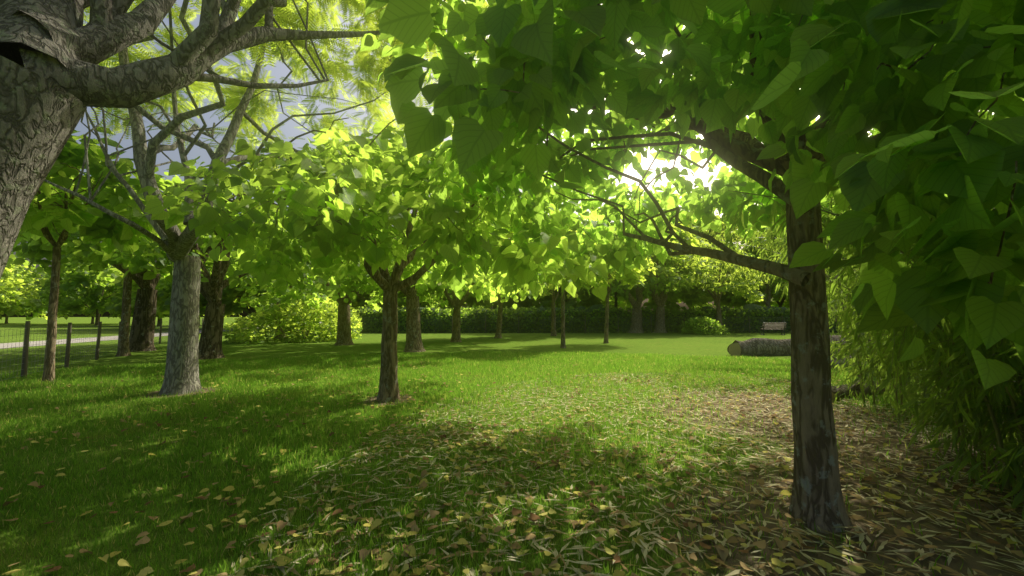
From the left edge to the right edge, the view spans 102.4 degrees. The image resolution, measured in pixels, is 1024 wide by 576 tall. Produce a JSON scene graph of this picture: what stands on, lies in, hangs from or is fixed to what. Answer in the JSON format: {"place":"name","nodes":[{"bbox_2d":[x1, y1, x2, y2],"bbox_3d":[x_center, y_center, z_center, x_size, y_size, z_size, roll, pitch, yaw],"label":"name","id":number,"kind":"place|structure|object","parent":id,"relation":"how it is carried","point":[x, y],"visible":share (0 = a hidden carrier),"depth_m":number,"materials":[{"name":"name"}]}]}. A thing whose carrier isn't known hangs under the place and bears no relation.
{"place":"outdoors","nodes":[
{"label":"outdoors","id":0,"kind":"place"},
{"bbox_2d":[0,322,320,348],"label":"road","id":1,"kind":"structure","parent":0,"point":[32,343],"depth_m":24.10,"materials":[{"name":"grey asphalt"}]},
{"bbox_2d":[1,0,993,316],"label":"sky","id":2,"kind":"structure","parent":0,"point":[281,70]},
{"bbox_2d":[0,317,1023,575],"bbox_3d":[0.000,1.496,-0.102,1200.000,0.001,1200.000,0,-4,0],"label":"ground","id":3,"kind":"structure","parent":0,"point":[654,343],"depth_m":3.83,"materials":[{"name":"green plant"}]},
{"bbox_2d":[0,264,43,315],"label":"tree","id":4,"kind":"object","parent":3,"relation":"on","point":[8,294],"visible":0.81,"depth_m":70.45,"materials":[{"name":"green plant"}]},
{"bbox_2d":[0,271,47,322],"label":"tree","id":5,"kind":"object","parent":3,"relation":"on","point":[42,314],"visible":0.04,"depth_m":83.30,"materials":[{"name":"green plant"}]},
{"bbox_2d":[0,274,48,319],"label":"tree","id":6,"kind":"object","parent":3,"relation":"on","point":[36,311],"visible":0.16,"depth_m":79.30,"materials":[{"name":"green plant"}]},
{"bbox_2d":[18,274,120,321],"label":"tree","id":7,"kind":"object","parent":3,"relation":"on","point":[32,302],"visible":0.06,"depth_m":66.14,"materials":[{"name":"green plant"}]},
{"bbox_2d":[39,273,111,323],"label":"tree","id":8,"kind":"object","parent":3,"relation":"on","point":[92,318],"visible":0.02,"depth_m":77.69,"materials":[{"name":"green plant"}]},
{"bbox_2d":[34,257,119,325],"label":"tree","id":9,"kind":"object","parent":3,"relation":"on","point":[68,299],"visible":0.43,"depth_m":60.59,"materials":[{"name":"green plant"}]},
{"bbox_2d":[0,318,203,380],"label":"fence","id":10,"kind":"object","parent":3,"relation":"on","point":[25,361],"visible":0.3,"depth_m":12.09,"materials":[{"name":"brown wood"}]},
{"bbox_2d":[13,126,193,383],"bbox_3d":[-9.924,-0.765,8.997,4.266,5.881,4.428,0,-4,0],"label":"tree","id":11,"kind":"object","parent":3,"relation":"on","point":[51,208],"visible":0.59,"depth_m":9.20,"materials":[{"name":"green plant"}]},
{"bbox_2d":[18,200,212,356],"bbox_3d":[-15.065,-0.842,16.013,5.720,6.975,5.596,0,-4,0],"label":"tree","id":12,"kind":"object","parent":3,"relation":"on","point":[97,262],"visible":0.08,"depth_m":15.56,"materials":[{"name":"green plant"}]},
{"bbox_2d":[3,230,249,351],"bbox_3d":[-16.221,-0.770,18.717,11.293,7.254,9.604,-2,-4,28],"label":"tree","id":13,"kind":"object","parent":3,"relation":"on","point":[141,335],"visible":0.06,"depth_m":17.61,"materials":[{"name":"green plant"}]},
{"bbox_2d":[104,266,159,325],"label":"tree","id":14,"kind":"object","parent":3,"relation":"on","point":[114,306],"visible":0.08,"depth_m":59.88,"materials":[{"name":"green plant"}]},
{"bbox_2d":[111,265,248,317],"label":"tree","id":15,"kind":"object","parent":3,"relation":"on","point":[162,308],"visible":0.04,"depth_m":45.88,"materials":[{"name":"green plant"}]},
{"bbox_2d":[56,162,317,358],"bbox_3d":[-10.923,-1.073,15.828,8.437,7.509,9.853,0,-4,0],"label":"tree","id":16,"kind":"object","parent":3,"relation":"on","point":[213,285],"visible":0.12,"depth_m":14.36,"materials":[{"name":"green plant"}]},
{"bbox_2d":[156,308,242,325],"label":"tree","id":17,"kind":"object","parent":3,"relation":"on","point":[158,317],"depth_m":60.99,"materials":[{"name":"green plant"}]},
{"bbox_2d":[0,0,444,278],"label":"tree","id":18,"kind":"object","parent":3,"relation":"on","point":[56,80],"visible":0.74,"depth_m":2.77,"materials":[{"name":"grey plant"}]},
{"bbox_2d":[157,277,302,328],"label":"tree","id":19,"kind":"object","parent":3,"relation":"on","point":[233,307],"visible":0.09,"depth_m":44.44,"materials":[{"name":"green plant"}]},
{"bbox_2d":[224,213,285,324],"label":"tree","id":20,"kind":"object","parent":3,"relation":"on","point":[234,292],"visible":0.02,"depth_m":45.50,"materials":[{"name":"green plant"}]},
{"bbox_2d":[44,0,488,394],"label":"tree","id":21,"kind":"object","parent":3,"relation":"on","point":[181,375],"visible":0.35,"depth_m":8.09,"materials":[{"name":"green plant"}]},
{"bbox_2d":[207,210,330,338],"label":"tree","id":22,"kind":"object","parent":3,"relation":"on","point":[281,329],"visible":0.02,"depth_m":25.57,"materials":[{"name":"green plant"}]},
{"bbox_2d":[238,274,327,328],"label":"tree","id":23,"kind":"object","parent":3,"relation":"on","point":[256,295],"visible":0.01,"depth_m":44.58,"materials":[{"name":"green plant"}]},
{"bbox_2d":[222,294,362,344],"bbox_3d":[-13.484,1.921,26.000,7.683,3.098,7.503,2,-4,-30],"label":"shrub","id":24,"kind":"object","parent":3,"relation":"on","point":[289,316],"visible":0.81,"depth_m":24.03,"materials":[{"name":"green plant"}]},
{"bbox_2d":[271,280,372,313],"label":"tree","id":25,"kind":"object","parent":3,"relation":"on","point":[355,304],"visible":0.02,"depth_m":46.00,"materials":[{"name":"green plant"}]},
{"bbox_2d":[235,231,430,345],"bbox_3d":[-8.903,-0.010,21.479,9.542,6.110,8.952,0,-4,0],"label":"tree","id":26,"kind":"object","parent":3,"relation":"on","point":[344,337],"visible":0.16,"depth_m":20.79,"materials":[{"name":"green plant"}]},
{"bbox_2d":[306,280,401,317],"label":"tree","id":27,"kind":"object","parent":3,"relation":"on","point":[363,302],"depth_m":44.40,"materials":[{"name":"green plant"}]},
{"bbox_2d":[136,117,607,402],"bbox_3d":[-1.959,-0.439,7.655,6.481,5.033,8.323,0,-4,0],"label":"tree","id":28,"kind":"object","parent":3,"relation":"on","point":[331,191],"visible":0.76,"depth_m":5.57,"materials":[{"name":"green plant"}]},
{"bbox_2d":[310,211,493,351],"bbox_3d":[-4.231,-0.241,17.404,9.230,6.027,9.829,0,-4,0],"label":"tree","id":29,"kind":"object","parent":3,"relation":"on","point":[414,343],"visible":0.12,"depth_m":17.40,"materials":[{"name":"green plant"}]},
{"bbox_2d":[362,290,469,312],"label":"tree","id":30,"kind":"object","parent":3,"relation":"on","point":[401,303],"visible":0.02,"depth_m":43.48,"materials":[{"name":"green plant"}]},
{"bbox_2d":[426,221,492,308],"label":"tree","id":31,"kind":"object","parent":3,"relation":"on","point":[431,305],"depth_m":49.27,"materials":[{"name":"green plant"}]},
{"bbox_2d":[403,280,531,341],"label":"tree","id":32,"kind":"object","parent":3,"relation":"on","point":[455,303],"visible":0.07,"depth_m":23.70,"materials":[{"name":"green plant"}]},
{"bbox_2d":[459,220,532,308],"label":"tree","id":33,"kind":"object","parent":3,"relation":"on","point":[472,301],"visible":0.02,"depth_m":45.62,"materials":[{"name":"green plant"}]},
{"bbox_2d":[0,355,1023,575],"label":"fallen leaves","id":34,"kind":"object","parent":3,"relation":"on","point":[723,551],"visible":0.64,"depth_m":3.21,"materials":[{"name":"plant"}]},
{"bbox_2d":[478,245,551,337],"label":"tree","id":35,"kind":"object","parent":3,"relation":"on","point":[499,322],"visible":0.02,"depth_m":28.12,"materials":[{"name":"green plant"}]},
{"bbox_2d":[502,234,572,315],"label":"tree","id":36,"kind":"object","parent":3,"relation":"on","point":[510,302],"visible":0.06,"depth_m":44.54,"materials":[{"name":"green plant"}]},
{"bbox_2d":[513,229,596,347],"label":"tree","id":37,"kind":"object","parent":3,"relation":"on","point":[552,287],"visible":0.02,"depth_m":19.41,"materials":[{"name":"green plant"}]},
{"bbox_2d":[540,280,577,335],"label":"tree","id":38,"kind":"object","parent":3,"relation":"on","point":[553,322],"visible":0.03,"depth_m":30.91,"materials":[{"name":"brown plant"}]},
{"bbox_2d":[295,315,837,332],"bbox_3d":[4.984,3.254,36.460,50.137,1.654,0.136,0,-4,-1],"label":"hedge","id":39,"kind":"object","parent":3,"relation":"on","point":[651,326],"visible":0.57,"depth_m":36.44,"materials":[{"name":"green plant"}]},
{"bbox_2d":[524,224,615,308],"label":"tree","id":40,"kind":"object","parent":3,"relation":"on","point":[587,300],"visible":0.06,"depth_m":40.86,"materials":[{"name":"green plant"}]},
{"bbox_2d":[353,303,840,332],"bbox_3d":[9.934,2.895,37.902,48.497,2.965,2.689,0,-4,-1],"label":"hedge","id":41,"kind":"object","parent":3,"relation":"on","point":[535,316],"visible":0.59,"depth_m":36.97,"materials":[{"name":"green plant"}]},
{"bbox_2d":[566,192,667,308],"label":"tree","id":42,"kind":"object","parent":3,"relation":"on","point":[620,299],"visible":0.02,"depth_m":43.21,"materials":[{"name":"green plant"}]},
{"bbox_2d":[582,242,660,342],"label":"tree","id":43,"kind":"object","parent":3,"relation":"on","point":[634,277],"visible":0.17,"depth_m":22.76,"materials":[{"name":"green plant"}]},
{"bbox_2d":[596,229,686,332],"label":"tree","id":44,"kind":"object","parent":3,"relation":"on","point":[636,326],"visible":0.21,"depth_m":36.13,"materials":[{"name":"green plant"}]},
{"bbox_2d":[605,222,726,313],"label":"tree","id":45,"kind":"object","parent":3,"relation":"on","point":[689,239],"visible":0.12,"depth_m":41.16,"materials":[{"name":"green plant"}]},
{"bbox_2d":[612,239,721,332],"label":"tree","id":46,"kind":"object","parent":3,"relation":"on","point":[690,279],"visible":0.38,"depth_m":35.20,"materials":[{"name":"green plant"}]},
{"bbox_2d":[360,0,1023,533],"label":"tree","id":47,"kind":"object","parent":3,"relation":"on","point":[938,172],"visible":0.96,"depth_m":2.04,"materials":[{"name":"green plant"}]},
{"bbox_2d":[670,210,735,310],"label":"tree","id":48,"kind":"object","parent":3,"relation":"on","point":[698,223],"visible":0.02,"depth_m":46.09,"materials":[{"name":"green plant"}]},
{"bbox_2d":[680,315,729,334],"bbox_3d":[16.285,3.136,34.472,4.000,1.684,3.823,2,-5,-31],"label":"shrub","id":49,"kind":"object","parent":3,"relation":"on","point":[715,325],"visible":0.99,"depth_m":33.73,"materials":[{"name":"green plant"}]},
{"bbox_2d":[675,248,763,331],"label":"tree","id":50,"kind":"object","parent":3,"relation":"on","point":[747,286],"visible":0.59,"depth_m":35.52,"materials":[{"name":"green plant"}]},
{"bbox_2d":[678,204,780,310],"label":"tree","id":51,"kind":"object","parent":3,"relation":"on","point":[737,303],"visible":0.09,"depth_m":46.45,"materials":[{"name":"green plant"}]},
{"bbox_2d":[726,254,788,306],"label":"tree","id":52,"kind":"object","parent":3,"relation":"on","point":[768,297],"visible":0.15,"depth_m":40.70,"materials":[{"name":"green plant"}]},
{"bbox_2d":[760,323,785,334],"bbox_3d":[20.848,3.245,32.921,1.700,0.988,0.662,-1,-4,8],"label":"bench","id":53,"kind":"object","parent":3,"relation":"on","point":[781,327],"visible":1,"depth_m":32.71,"materials":[{"name":"brown wood"}]},
{"bbox_2d":[731,226,830,309],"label":"tree","id":54,"kind":"object","parent":3,"relation":"on","point":[778,303],"visible":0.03,"depth_m":45.98,"materials":[{"name":"green plant"}]},
{"bbox_2d":[693,118,876,357],"bbox_3d":[11.492,-2.210,15.283,9.789,9.876,9.224,4,-5,-42],"label":"tree","id":55,"kind":"object","parent":3,"relation":"on","point":[737,235],"visible":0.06,"depth_m":14.24,"materials":[{"name":"green plant"}]},
{"bbox_2d":[727,335,846,355],"bbox_3d":[10.992,2.305,16.002,5.471,0.924,0.834,1,-4,-10],"label":"fallen log","id":56,"kind":"object","parent":3,"relation":"on","point":[762,347],"visible":0.52,"depth_m":15.55,"materials":[{"name":"wood"}]},
{"bbox_2d":[775,246,850,307],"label":"tree","id":57,"kind":"object","parent":3,"relation":"on","point":[785,304],"visible":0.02,"depth_m":46.98,"materials":[{"name":"green plant"}]},
{"bbox_2d":[681,197,1002,421],"bbox_3d":[6.558,0.076,6.421,5.698,4.744,5.875,2,-5,-31],"label":"bamboo","id":58,"kind":"object","parent":3,"relation":"on","point":[859,359],"visible":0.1,"depth_m":7.03,"materials":[{"name":"green plant"}]},
{"bbox_2d":[831,354,866,367],"bbox_3d":[9.114,2.130,11.809,2.325,0.455,0.448,1,-4,-16],"label":"hedge","id":59,"kind":"object","parent":3,"relation":"on","point":[843,362],"visible":0.13,"depth_m":11.81,"materials":[{"name":"brown plant"}]},
{"bbox_2d":[831,374,906,400],"bbox_3d":[6.808,1.881,7.815,2.724,0.427,0.444,2,-4,-24],"label":"fallen log","id":60,"kind":"object","parent":3,"relation":"on","point":[840,389],"visible":0.27,"depth_m":7.50,"materials":[{"name":"wood"}]},
{"bbox_2d":[725,110,1023,522],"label":"bamboo","id":61,"kind":"object","parent":3,"relation":"on","point":[968,399],"visible":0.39,"depth_m":3.77,"materials":[{"name":"green plant"}]},
{"bbox_2d":[901,208,1023,481],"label":"bamboo","id":62,"kind":"object","parent":3,"relation":"on","point":[1021,450],"visible":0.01,"depth_m":2.75,"materials":[{"name":"green plant"}]}
]}

